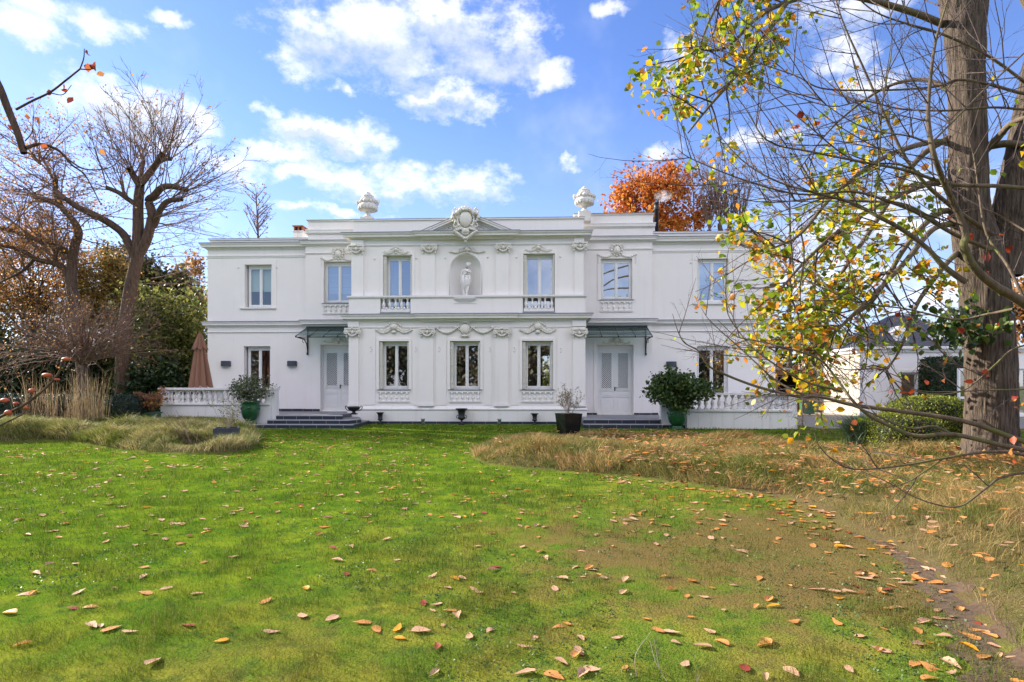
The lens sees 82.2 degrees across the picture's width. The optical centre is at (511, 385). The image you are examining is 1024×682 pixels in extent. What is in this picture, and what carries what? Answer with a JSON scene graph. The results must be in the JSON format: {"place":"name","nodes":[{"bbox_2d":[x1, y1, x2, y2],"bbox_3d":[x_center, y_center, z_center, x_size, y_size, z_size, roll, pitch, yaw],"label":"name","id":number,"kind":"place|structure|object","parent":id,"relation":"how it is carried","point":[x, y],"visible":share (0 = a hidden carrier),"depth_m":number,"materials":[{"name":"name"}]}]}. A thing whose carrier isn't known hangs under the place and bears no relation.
{"place":"outdoors","nodes":[
{"label":"outdoors","id":0,"kind":"place"},
{"bbox_2d":[0,418,1023,681],"bbox_3d":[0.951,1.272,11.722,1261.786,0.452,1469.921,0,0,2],"label":"lawn","id":1,"kind":"structure","parent":0,"point":[324,630],"depth_m":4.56,"materials":[{"name":"green plant"}]},
{"bbox_2d":[0,322,29,393],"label":"evergreen shrub","id":2,"kind":"object","parent":1,"relation":"on","point":[3,377],"visible":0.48,"depth_m":26.22,"materials":[{"name":"green plant"}]},
{"bbox_2d":[0,248,44,341],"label":"golden tree","id":3,"kind":"object","parent":1,"relation":"on","point":[3,332],"visible":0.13,"depth_m":33.34,"materials":[{"name":"orange plant"}]},
{"bbox_2d":[0,392,58,417],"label":"clipped hedge","id":4,"kind":"object","parent":1,"relation":"on","point":[4,406],"visible":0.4,"depth_m":18.43,"materials":[{"name":"green plant"}]},
{"bbox_2d":[1,371,62,418],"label":"reed clump","id":5,"kind":"object","parent":1,"relation":"on","point":[32,408],"visible":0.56,"depth_m":18.12,"materials":[{"name":"beige plant"}]},
{"bbox_2d":[1,335,64,393],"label":"evergreen shrub","id":6,"kind":"object","parent":1,"relation":"on","point":[18,387],"visible":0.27,"depth_m":27.31,"materials":[{"name":"brown plant"}]},
{"bbox_2d":[0,198,101,347],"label":"golden tree","id":7,"kind":"object","parent":1,"relation":"on","point":[29,301],"visible":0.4,"depth_m":30.64,"materials":[{"name":"orange plant"}]},
{"bbox_2d":[0,266,111,350],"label":"golden tree","id":8,"kind":"object","parent":1,"relation":"on","point":[13,333],"visible":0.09,"depth_m":32.95,"materials":[{"name":"brown plant"}]},
{"bbox_2d":[8,311,112,396],"bbox_3d":[-22.174,-0.210,29.211,5.735,6.975,4.800,0,0,27],"label":"evergreen shrub","id":9,"kind":"object","parent":1,"relation":"on","point":[64,378],"visible":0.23,"depth_m":28.05,"materials":[{"name":"brown plant"}]},
{"bbox_2d":[0,49,122,425],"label":"tree","id":10,"kind":"object","parent":1,"relation":"on","point":[13,125],"visible":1,"depth_m":3.09,"materials":[{"name":"brown plant"}]},
{"bbox_2d":[27,370,107,418],"bbox_3d":[-13.724,0.259,17.994,2.300,1.797,1.782,0,0,2],"label":"reed clump","id":11,"kind":"object","parent":1,"relation":"on","point":[53,406],"visible":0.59,"depth_m":17.90,"materials":[{"name":"beige plant"}]},
{"bbox_2d":[41,393,106,417],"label":"clipped hedge","id":12,"kind":"object","parent":1,"relation":"on","point":[61,401],"visible":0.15,"depth_m":19.75,"materials":[{"name":"green plant"}]},
{"bbox_2d":[0,93,171,392],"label":"beech tree","id":13,"kind":"object","parent":1,"relation":"on","point":[69,269],"visible":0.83,"depth_m":25.50,"materials":[{"name":"brown plant"}]},
{"bbox_2d":[62,368,111,420],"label":"reed clump","id":14,"kind":"object","parent":1,"relation":"on","point":[92,411],"visible":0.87,"depth_m":17.64,"materials":[{"name":"beige plant"}]},
{"bbox_2d":[60,329,115,398],"bbox_3d":[-21.129,-0.133,30.652,5.040,6.098,4.474,0,0,43],"label":"evergreen shrub","id":15,"kind":"object","parent":1,"relation":"on","point":[105,367],"visible":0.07,"depth_m":29.44,"materials":[{"name":"green plant"}]},
{"bbox_2d":[0,268,192,393],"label":"umbrella tree","id":16,"kind":"object","parent":1,"relation":"on","point":[90,350],"visible":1,"depth_m":20.88,"materials":[{"name":"brown plant"}]},
{"bbox_2d":[46,229,163,331],"bbox_3d":[-21.768,-3.333,31.727,5.575,9.798,4.506,0,0,2],"label":"golden tree","id":17,"kind":"object","parent":1,"relation":"on","point":[106,266],"visible":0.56,"depth_m":31.09,"materials":[{"name":"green plant"}]},
{"bbox_2d":[100,393,151,418],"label":"clipped hedge","id":18,"kind":"object","parent":1,"relation":"on","point":[123,404],"visible":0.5,"depth_m":19.01,"materials":[{"name":"green plant"}]},
{"bbox_2d":[92,304,165,395],"bbox_3d":[-18.581,-1.385,30.396,5.119,5.698,5.106,0,0,2],"label":"bamboo","id":19,"kind":"object","parent":1,"relation":"on","point":[111,362],"visible":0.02,"depth_m":29.28,"materials":[{"name":"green plant"}]},
{"bbox_2d":[90,235,169,330],"bbox_3d":[-22.110,-3.892,33.837,4.805,10.909,3.890,0,0,2],"label":"conifer","id":20,"kind":"object","parent":1,"relation":"on","point":[147,267],"visible":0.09,"depth_m":33.39,"materials":[{"name":"green plant"}]},
{"bbox_2d":[0,412,267,452],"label":"long grass","id":21,"kind":"structure","parent":1,"relation":"on","point":[110,430],"depth_m":14.73,"materials":[{"name":"plant"}]},
{"bbox_2d":[0,57,269,394],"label":"pollarded tree","id":22,"kind":"object","parent":1,"relation":"on","point":[137,246],"visible":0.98,"depth_m":25.02,"materials":[{"name":"brown plant"}]},
{"bbox_2d":[108,335,190,411],"bbox_3d":[-15.865,0.277,26.397,4.228,5.120,4.000,0,0,2],"label":"evergreen shrub","id":23,"kind":"object","parent":1,"relation":"on","point":[134,383],"visible":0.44,"depth_m":25.52,"materials":[{"name":"green plant"}]},
{"bbox_2d":[144,411,161,417],"bbox_3d":[-12.442,1.179,19.892,0.780,0.562,0.660,0,0,2],"label":"planter box","id":24,"kind":"object","parent":1,"relation":"on","point":[151,413],"visible":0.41,"depth_m":19.81,"materials":[{"name":"green plastic"}]},
{"bbox_2d":[133,385,173,411],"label":"hydrangea","id":25,"kind":"object","parent":24,"relation":"in","point":[148,401],"visible":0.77,"depth_m":19.79,"materials":[{"name":"orange plant"}]},
{"bbox_2d":[103,267,207,399],"bbox_3d":[-15.492,-1.962,27.126,5.506,6.849,4.420,0,0,2],"label":"bamboo","id":26,"kind":"object","parent":1,"relation":"on","point":[188,325],"visible":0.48,"depth_m":26.43,"materials":[{"name":"green plant"}]},
{"bbox_2d":[138,263,207,320],"bbox_3d":[-20.276,-2.854,34.638,4.738,8.842,3.475,0,0,2],"label":"conifer","id":27,"kind":"object","parent":1,"relation":"on","point":[177,276],"visible":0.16,"depth_m":34.32,"materials":[{"name":"green plant"}]},
{"bbox_2d":[148,411,200,443],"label":"dry stems","id":28,"kind":"object","parent":1,"relation":"on","point":[189,440],"visible":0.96,"depth_m":13.69,"materials":[{"name":"brown plant"}]},
{"bbox_2d":[163,248,207,341],"bbox_3d":[-21.377,-3.909,38.753,3.541,10.949,3.349,0,0,2],"label":"golden tree","id":29,"kind":"object","parent":1,"relation":"on","point":[198,272],"visible":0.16,"depth_m":38.73,"materials":[{"name":"yellow plant"}]},
{"bbox_2d":[213,426,239,439],"bbox_3d":[-6.963,1.245,14.315,0.550,0.430,0.550,0,0,-22],"label":"planter","id":30,"kind":"object","parent":1,"relation":"on","point":[225,431],"visible":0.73,"depth_m":14.07,"materials":[{"name":"metal"}]},
{"bbox_2d":[207,398,245,427],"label":"thin plant","id":31,"kind":"object","parent":30,"relation":"on","point":[232,416],"visible":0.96,"depth_m":14.36,"materials":[{"name":"grey plant"}]},
{"bbox_2d":[158,388,307,422],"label":"terrace","id":32,"kind":"structure","parent":1,"relation":"on","point":[199,406],"depth_m":20.44,"materials":[{"name":"white paint"}]},
{"bbox_2d":[188,332,214,394],"bbox_3d":[-11.475,-0.460,21.672,1.046,3.039,0.730,0,0,2],"label":"parasol","id":33,"kind":"object","parent":32,"relation":"on","point":[200,374],"visible":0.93,"depth_m":21.52,"materials":[{"name":"brown fabric"}]},
{"bbox_2d":[232,181,275,237],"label":"bare tree","id":34,"kind":"object","parent":1,"relation":"on","point":[257,225],"visible":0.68,"depth_m":40.61,"materials":[{"name":"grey plant"}]},
{"bbox_2d":[250,411,369,428],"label":"front steps","id":35,"kind":"structure","parent":1,"relation":"on","point":[328,419],"depth_m":20.15,"materials":[{"name":"stone"}]},
{"bbox_2d":[240,401,260,423],"bbox_3d":[-8.980,0.934,20.140,0.654,0.780,0.645,0,0,2],"label":"garden pot","id":36,"kind":"object","parent":35,"relation":"on","point":[250,411],"visible":0.94,"depth_m":19.92,"materials":[{"name":"green ceramic"}]},
{"bbox_2d":[225,373,278,401],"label":"potted shrub","id":37,"kind":"object","parent":36,"relation":"in","point":[254,385],"visible":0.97,"depth_m":20.00,"materials":[{"name":"green plant"}]},
{"bbox_2d":[345,405,362,414],"bbox_3d":[-5.699,0.888,21.134,0.499,0.323,0.499,0,0,-38],"label":"iron bowl","id":38,"kind":"object","parent":35,"relation":"on","point":[353,409],"visible":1,"depth_m":21.02,"materials":[{"name":"black metal"}]},
{"bbox_2d":[409,626,430,630],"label":"fallen leaf","id":39,"kind":"object","parent":1,"relation":"on","point":[417,628],"visible":1,"depth_m":3.49,"materials":[{"name":"beige plant"}]},
{"bbox_2d":[456,408,467,424],"bbox_3d":[-1.867,1.160,21.738,0.450,0.600,0.450,0,0,2],"label":"iron urn","id":40,"kind":"object","parent":1,"relation":"on","point":[461,415],"visible":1,"depth_m":21.64,"materials":[{"name":"black metal"}]},
{"bbox_2d":[198,202,783,423],"bbox_3d":[-0.940,-3.113,26.319,23.448,9.346,9.474,0,0,2],"label":"villa","id":41,"kind":"object","parent":1,"relation":"on","point":[372,317],"visible":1,"depth_m":23.26,"materials":[{"name":"white paint"}]},
{"bbox_2d":[221,361,230,366],"bbox_3d":[-11.726,-0.880,23.977,0.390,0.230,0.179,0,0,2],"label":"wall lamp","id":42,"kind":"object","parent":41,"relation":"attached to","point":[225,363],"visible":1,"depth_m":23.92,"materials":[{"name":"grey metal"}]},
{"bbox_2d":[239,266,275,308],"bbox_3d":[-10.381,-4.021,24.143,1.510,1.831,0.406,0,0,2],"label":"window","id":43,"kind":"structure","parent":41,"relation":"in","point":[260,277],"depth_m":24.23,"materials":[{"name":"white paint"}]},
{"bbox_2d":[248,347,269,394],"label":"window","id":44,"kind":"structure","parent":41,"relation":"in","point":[260,349],"depth_m":24.24,"materials":[{"name":"white paint"}]},
{"bbox_2d":[287,361,296,366],"bbox_3d":[-8.973,-0.876,23.872,0.387,0.229,0.179,0,0,2],"label":"wall lamp","id":45,"kind":"object","parent":41,"relation":"attached to","point":[291,363],"visible":1,"depth_m":23.80,"materials":[{"name":"grey metal"}]},
{"bbox_2d":[322,345,348,410],"bbox_3d":[-6.997,-0.288,23.923,1.494,2.697,0.166,0,0,2],"label":"door","id":46,"kind":"structure","parent":41,"relation":"in","point":[335,358],"depth_m":23.93,"materials":[{"name":"white paint"}]},
{"bbox_2d":[322,263,350,303],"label":"window","id":47,"kind":"structure","parent":41,"relation":"in","point":[337,275],"depth_m":24.00,"materials":[{"name":"white paint"}]},
{"bbox_2d":[356,192,379,218],"bbox_3d":[-5.724,-6.977,23.327,0.785,1.442,0.786,0,0,-43],"label":"roof urn","id":48,"kind":"object","parent":41,"relation":"on","point":[368,204],"visible":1,"depth_m":23.11,"materials":[{"name":"stone"}]},
{"bbox_2d":[377,342,409,389],"bbox_3d":[-4.457,-0.737,22.308,1.240,1.849,0.380,0,0,2],"label":"window","id":49,"kind":"structure","parent":41,"relation":"in","point":[382,345],"depth_m":22.40,"materials":[{"name":"white paint"}]},
{"bbox_2d":[383,256,411,307],"bbox_3d":[-4.340,-3.850,22.570,1.094,2.172,0.486,0,0,2],"label":"window","id":50,"kind":"structure","parent":41,"relation":"in","point":[392,282],"depth_m":22.57,"materials":[{"name":"white paint"}]},
{"bbox_2d":[448,342,480,389],"bbox_3d":[-1.759,-0.737,22.204,1.240,1.849,0.380,0,0,2],"label":"window","id":51,"kind":"structure","parent":41,"relation":"in","point":[453,345],"depth_m":22.30,"materials":[{"name":"white paint"}]},
{"bbox_2d":[460,262,470,294],"bbox_3d":[-1.752,-4.017,22.382,0.467,1.360,0.404,0,0,2],"label":"statue","id":52,"kind":"object","parent":41,"relation":"in","point":[465,280],"visible":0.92,"depth_m":22.26,"materials":[{"name":"white stone"}]},
{"bbox_2d":[521,341,553,389],"bbox_3d":[0.964,-0.737,22.099,1.250,1.849,0.380,0,0,2],"label":"window","id":53,"kind":"structure","parent":41,"relation":"in","point":[527,343],"depth_m":22.20,"materials":[{"name":"white paint"}]},
{"bbox_2d":[524,254,553,307],"bbox_3d":[1.028,-3.860,22.274,1.164,2.192,0.306,0,0,2],"label":"window","id":54,"kind":"structure","parent":41,"relation":"in","point":[526,257],"depth_m":22.33,"materials":[{"name":"white paint"}]},
{"bbox_2d":[573,186,595,223],"bbox_3d":[2.845,-7.101,22.998,0.766,1.416,0.767,0,0,-43],"label":"roof urn","id":55,"kind":"object","parent":41,"relation":"on","point":[584,197],"visible":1,"depth_m":22.77,"materials":[{"name":"stone"}]},
{"bbox_2d":[597,345,632,414],"bbox_3d":[4.115,-0.194,23.496,1.414,2.827,0.166,0,0,2],"label":"door","id":56,"kind":"structure","parent":41,"relation":"in","point":[614,362],"depth_m":23.49,"materials":[{"name":"white paint"}]},
{"bbox_2d":[600,259,633,299],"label":"window","id":57,"kind":"structure","parent":41,"relation":"in","point":[610,261],"depth_m":23.42,"materials":[{"name":"white paint"}]},
{"bbox_2d":[666,361,676,366],"bbox_3d":[6.339,-0.833,23.283,0.400,0.224,0.179,0,0,2],"label":"wall lamp","id":58,"kind":"object","parent":41,"relation":"attached to","point":[672,363],"visible":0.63,"depth_m":23.20,"materials":[{"name":"grey metal"}]},
{"bbox_2d":[697,346,726,397],"bbox_3d":[7.976,-0.525,23.493,1.212,2.062,0.097,0,0,2],"label":"window","id":59,"kind":"structure","parent":41,"relation":"in","point":[700,347],"depth_m":23.46,"materials":[{"name":"white paint"}]},
{"bbox_2d":[693,259,732,304],"bbox_3d":[7.984,-4.111,23.408,1.590,1.831,0.346,0,0,2],"label":"window","id":60,"kind":"structure","parent":41,"relation":"in","point":[712,266],"depth_m":23.46,"materials":[{"name":"white paint"}]},
{"bbox_2d":[0,456,1016,681],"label":"clover","id":61,"kind":"object","parent":1,"relation":"on","point":[757,583],"visible":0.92,"depth_m":4.35,"materials":[{"name":"green plant"}]},
{"bbox_2d":[0,426,1023,564],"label":"leaf litter","id":62,"kind":"object","parent":1,"relation":"on","point":[871,480],"visible":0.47,"depth_m":8.19,"materials":[{"name":"orange plant"}]},
{"bbox_2d":[513,667,534,674],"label":"fallen leaf","id":63,"kind":"object","parent":1,"relation":"on","point":[527,669],"visible":1,"depth_m":2.99,"materials":[{"name":"beige plant"}]},
{"bbox_2d":[544,669,563,678],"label":"fallen leaf","id":64,"kind":"object","parent":1,"relation":"on","point":[555,673],"visible":1,"depth_m":2.96,"materials":[{"name":"orange plant"}]},
{"bbox_2d":[555,413,581,433],"bbox_3d":[1.697,1.150,17.598,0.600,0.620,0.600,0,0,-26],"label":"square planter","id":65,"kind":"object","parent":1,"relation":"on","point":[567,423],"visible":0.91,"depth_m":17.39,"materials":[{"name":"black plastic"}]},
{"bbox_2d":[556,382,584,413],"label":"wiry shrub","id":66,"kind":"object","parent":65,"relation":"on","point":[569,400],"visible":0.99,"depth_m":17.56,"materials":[{"name":"grey plant"}]},
{"bbox_2d":[573,646,583,655],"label":"fallen leaf","id":67,"kind":"object","parent":1,"relation":"on","point":[579,648],"visible":0.96,"depth_m":3.23,"materials":[{"name":"beige plant"}]},
{"bbox_2d":[577,666,588,677],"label":"fallen leaf","id":68,"kind":"object","parent":1,"relation":"on","point":[580,670],"visible":1,"depth_m":2.98,"materials":[{"name":"beige plant"}]},
{"bbox_2d":[583,665,600,670],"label":"fallen leaf","id":69,"kind":"object","parent":1,"relation":"on","point":[591,668],"visible":1,"depth_m":3.02,"materials":[{"name":"beige plant"}]},
{"bbox_2d":[581,415,661,428],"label":"front steps","id":70,"kind":"structure","parent":1,"relation":"on","point":[621,421],"depth_m":20.06,"materials":[{"name":"stone"}]},
{"bbox_2d":[597,139,724,230],"bbox_3d":[8.625,-6.490,35.903,7.724,16.121,7.159,0,0,2],"label":"maple tree","id":71,"kind":"object","parent":1,"relation":"on","point":[646,195],"visible":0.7,"depth_m":34.45,"materials":[{"name":"orange plant"}]},
{"bbox_2d":[635,627,700,681],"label":"dry stems","id":72,"kind":"object","parent":1,"relation":"on","point":[657,658],"visible":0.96,"depth_m":2.97,"materials":[{"name":"plant"}]},
{"bbox_2d":[667,407,686,429],"bbox_3d":[5.502,1.090,19.553,0.654,0.740,0.645,0,0,2],"label":"garden pot","id":73,"kind":"object","parent":1,"relation":"on","point":[677,419],"visible":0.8,"depth_m":19.34,"materials":[{"name":"green ceramic"}]},
{"bbox_2d":[639,365,719,414],"bbox_3d":[5.553,0.160,19.498,2.632,1.695,2.261,0,0,2],"label":"potted shrub","id":74,"kind":"object","parent":73,"relation":"in","point":[673,389],"visible":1,"depth_m":19.16,"materials":[{"name":"green plant"}]},
{"bbox_2d":[659,140,722,230],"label":"bare tree","id":75,"kind":"object","parent":1,"relation":"on","point":[700,155],"visible":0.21,"depth_m":40.52,"materials":[{"name":"orange plant"}]},
{"bbox_2d":[660,392,796,428],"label":"terrace","id":76,"kind":"structure","parent":1,"relation":"on","point":[712,416],"depth_m":19.73,"materials":[{"name":"white paint"}]},
{"bbox_2d":[739,664,749,670],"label":"fallen leaf","id":77,"kind":"object","parent":1,"relation":"on","point":[745,667],"visible":0.99,"depth_m":3.03,"materials":[{"name":"red plant"}]},
{"bbox_2d":[468,427,1023,501],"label":"long grass","id":78,"kind":"structure","parent":1,"relation":"on","point":[548,442],"depth_m":9.65,"materials":[{"name":"beige plant"}]},
{"bbox_2d":[755,120,822,366],"bbox_3d":[17.701,-7.929,37.925,4.636,18.236,4.355,0,0,2],"label":"bare tree","id":79,"kind":"object","parent":1,"relation":"on","point":[784,263],"visible":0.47,"depth_m":37.33,"materials":[{"name":"orange plant"}]},
{"bbox_2d":[782,662,799,675],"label":"fallen leaf","id":80,"kind":"object","parent":1,"relation":"on","point":[788,669],"visible":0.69,"depth_m":3.01,"materials":[{"name":"beige plant"}]},
{"bbox_2d":[590,0,1023,523],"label":"magnolia tree","id":81,"kind":"object","parent":1,"relation":"on","point":[974,267],"visible":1,"depth_m":4.51,"materials":[{"name":"brown plant"}]},
{"bbox_2d":[624,0,1023,457],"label":"lime tree","id":82,"kind":"object","parent":1,"relation":"on","point":[985,342],"visible":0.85,"depth_m":9.48,"materials":[{"name":"yellow plant"}]},
{"bbox_2d":[808,319,857,348],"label":"tree leaves","id":83,"kind":"object","parent":1,"relation":"on","point":[841,338],"visible":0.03,"depth_m":35.13,"materials":[{"name":"green plant"}]},
{"bbox_2d":[830,411,882,446],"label":"rosemary bush","id":84,"kind":"object","parent":1,"relation":"on","point":[858,430],"visible":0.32,"depth_m":12.38,"materials":[{"name":"green plant"}]},
{"bbox_2d":[775,316,1023,366],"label":"wood","id":85,"kind":"object","parent":1,"relation":"on","point":[793,359],"visible":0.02,"depth_m":49.72,"materials":[{"name":"green plant"}]},
{"bbox_2d":[859,411,947,446],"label":"box bush","id":86,"kind":"object","parent":1,"relation":"on","point":[905,420],"visible":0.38,"depth_m":11.57,"materials":[{"name":"green plant"}]},
{"bbox_2d":[819,472,1023,649],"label":"long grass","id":87,"kind":"structure","parent":1,"relation":"on","point":[943,494],"depth_m":5.38,"materials":[{"name":"plant"}]},
{"bbox_2d":[883,394,963,440],"bbox_3d":[10.801,0.841,15.205,2.248,1.266,1.616,0,0,2],"label":"box bush","id":88,"kind":"object","parent":1,"relation":"on","point":[951,406],"visible":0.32,"depth_m":14.69,"materials":[{"name":"green plant"}]},
{"bbox_2d":[918,660,936,671],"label":"fallen leaf","id":89,"kind":"object","parent":1,"relation":"on","point":[926,665],"visible":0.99,"depth_m":3.03,"materials":[{"name":"orange plant"}]},
{"bbox_2d":[852,533,1023,681],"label":"soil strip","id":90,"kind":"object","parent":1,"relation":"on","point":[973,612],"visible":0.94,"depth_m":3.58,"materials":[{"name":"brown soil"}]},
{"bbox_2d":[956,639,978,650],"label":"fallen leaf","id":91,"kind":"object","parent":90,"relation":"on","point":[971,646],"visible":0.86,"depth_m":3.23,"materials":[{"name":"yellow plant"}]},
{"bbox_2d":[958,630,980,639],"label":"fallen leaf","id":92,"kind":"object","parent":90,"relation":"on","point":[973,636],"visible":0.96,"depth_m":3.38,"materials":[{"name":"orange plant"}]},
{"bbox_2d":[869,445,1023,468],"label":"leaf litter","id":93,"kind":"object","parent":1,"relation":"on","point":[951,453],"visible":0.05,"depth_m":9.26,"materials":[{"name":"orange plant"}]},
{"bbox_2d":[936,654,961,668],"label":"fallen leaf","id":94,"kind":"object","parent":1,"relation":"on","point":[952,660],"visible":1,"depth_m":3.05,"materials":[{"name":"beige plant"}]},
{"bbox_2d":[1011,275,1023,353],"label":"orange shrub","id":95,"kind":"object","parent":1,"relation":"on","point":[1019,313],"visible":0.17,"depth_m":13.12,"materials":[{"name":"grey plant"}]},
{"bbox_2d":[0,0,1023,385],"label":"sky","id":96,"kind":"structure","parent":0,"point":[427,108],"materials":[{"name":"blue"}]},
{"bbox_2d":[775,367,813,410],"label":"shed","id":97,"kind":"structure","parent":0,"point":[789,382],"depth_m":34.88,"materials":[{"name":"black"}]},
{"bbox_2d":[797,410,1023,428],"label":"gravel yard","id":98,"kind":"structure","parent":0,"point":[811,421],"depth_m":24.82,"materials":[{"name":"grey gravel"}]},
{"bbox_2d":[686,149,762,230],"bbox_3d":[12.097,-6.255,33.705,4.486,15.072,3.577,0,0,2],"label":"pollarded tree","id":99,"kind":"object","parent":98,"relation":"on","point":[715,204],"visible":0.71,"depth_m":33.38,"materials":[{"name":"brown plant"}]},
{"bbox_2d":[799,401,815,414],"bbox_3d":[14.477,1.110,28.761,0.548,0.700,0.650,0,0,2],"label":"wheelie bin","id":100,"kind":"object","parent":98,"relation":"on","point":[811,408],"visible":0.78,"depth_m":28.47,"materials":[{"name":"green plastic"}]},
{"bbox_2d":[802,315,1023,416],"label":"outbuilding","id":101,"kind":"structure","parent":98,"relation":"on","point":[905,364],"depth_m":27.60,"materials":[{"name":"white paint"}]},
{"bbox_2d":[901,373,918,397],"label":"window","id":102,"kind":"structure","parent":101,"relation":"in","point":[915,385],"depth_m":27.39,"materials":[{"name":"white paint"}]},
{"bbox_2d":[917,355,964,398],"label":"window","id":103,"kind":"structure","parent":101,"relation":"in","point":[934,378],"depth_m":25.46,"materials":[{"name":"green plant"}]},
{"bbox_2d":[1019,369,1023,414],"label":"window","id":104,"kind":"structure","parent":101,"relation":"in","point":[1019,369],"depth_m":27.25,"materials":[{"name":"white paint"}]},
{"bbox_2d":[957,368,963,401],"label":"white gate","id":105,"kind":"structure","parent":98,"relation":"on","point":[958,382],"depth_m":23.92,"materials":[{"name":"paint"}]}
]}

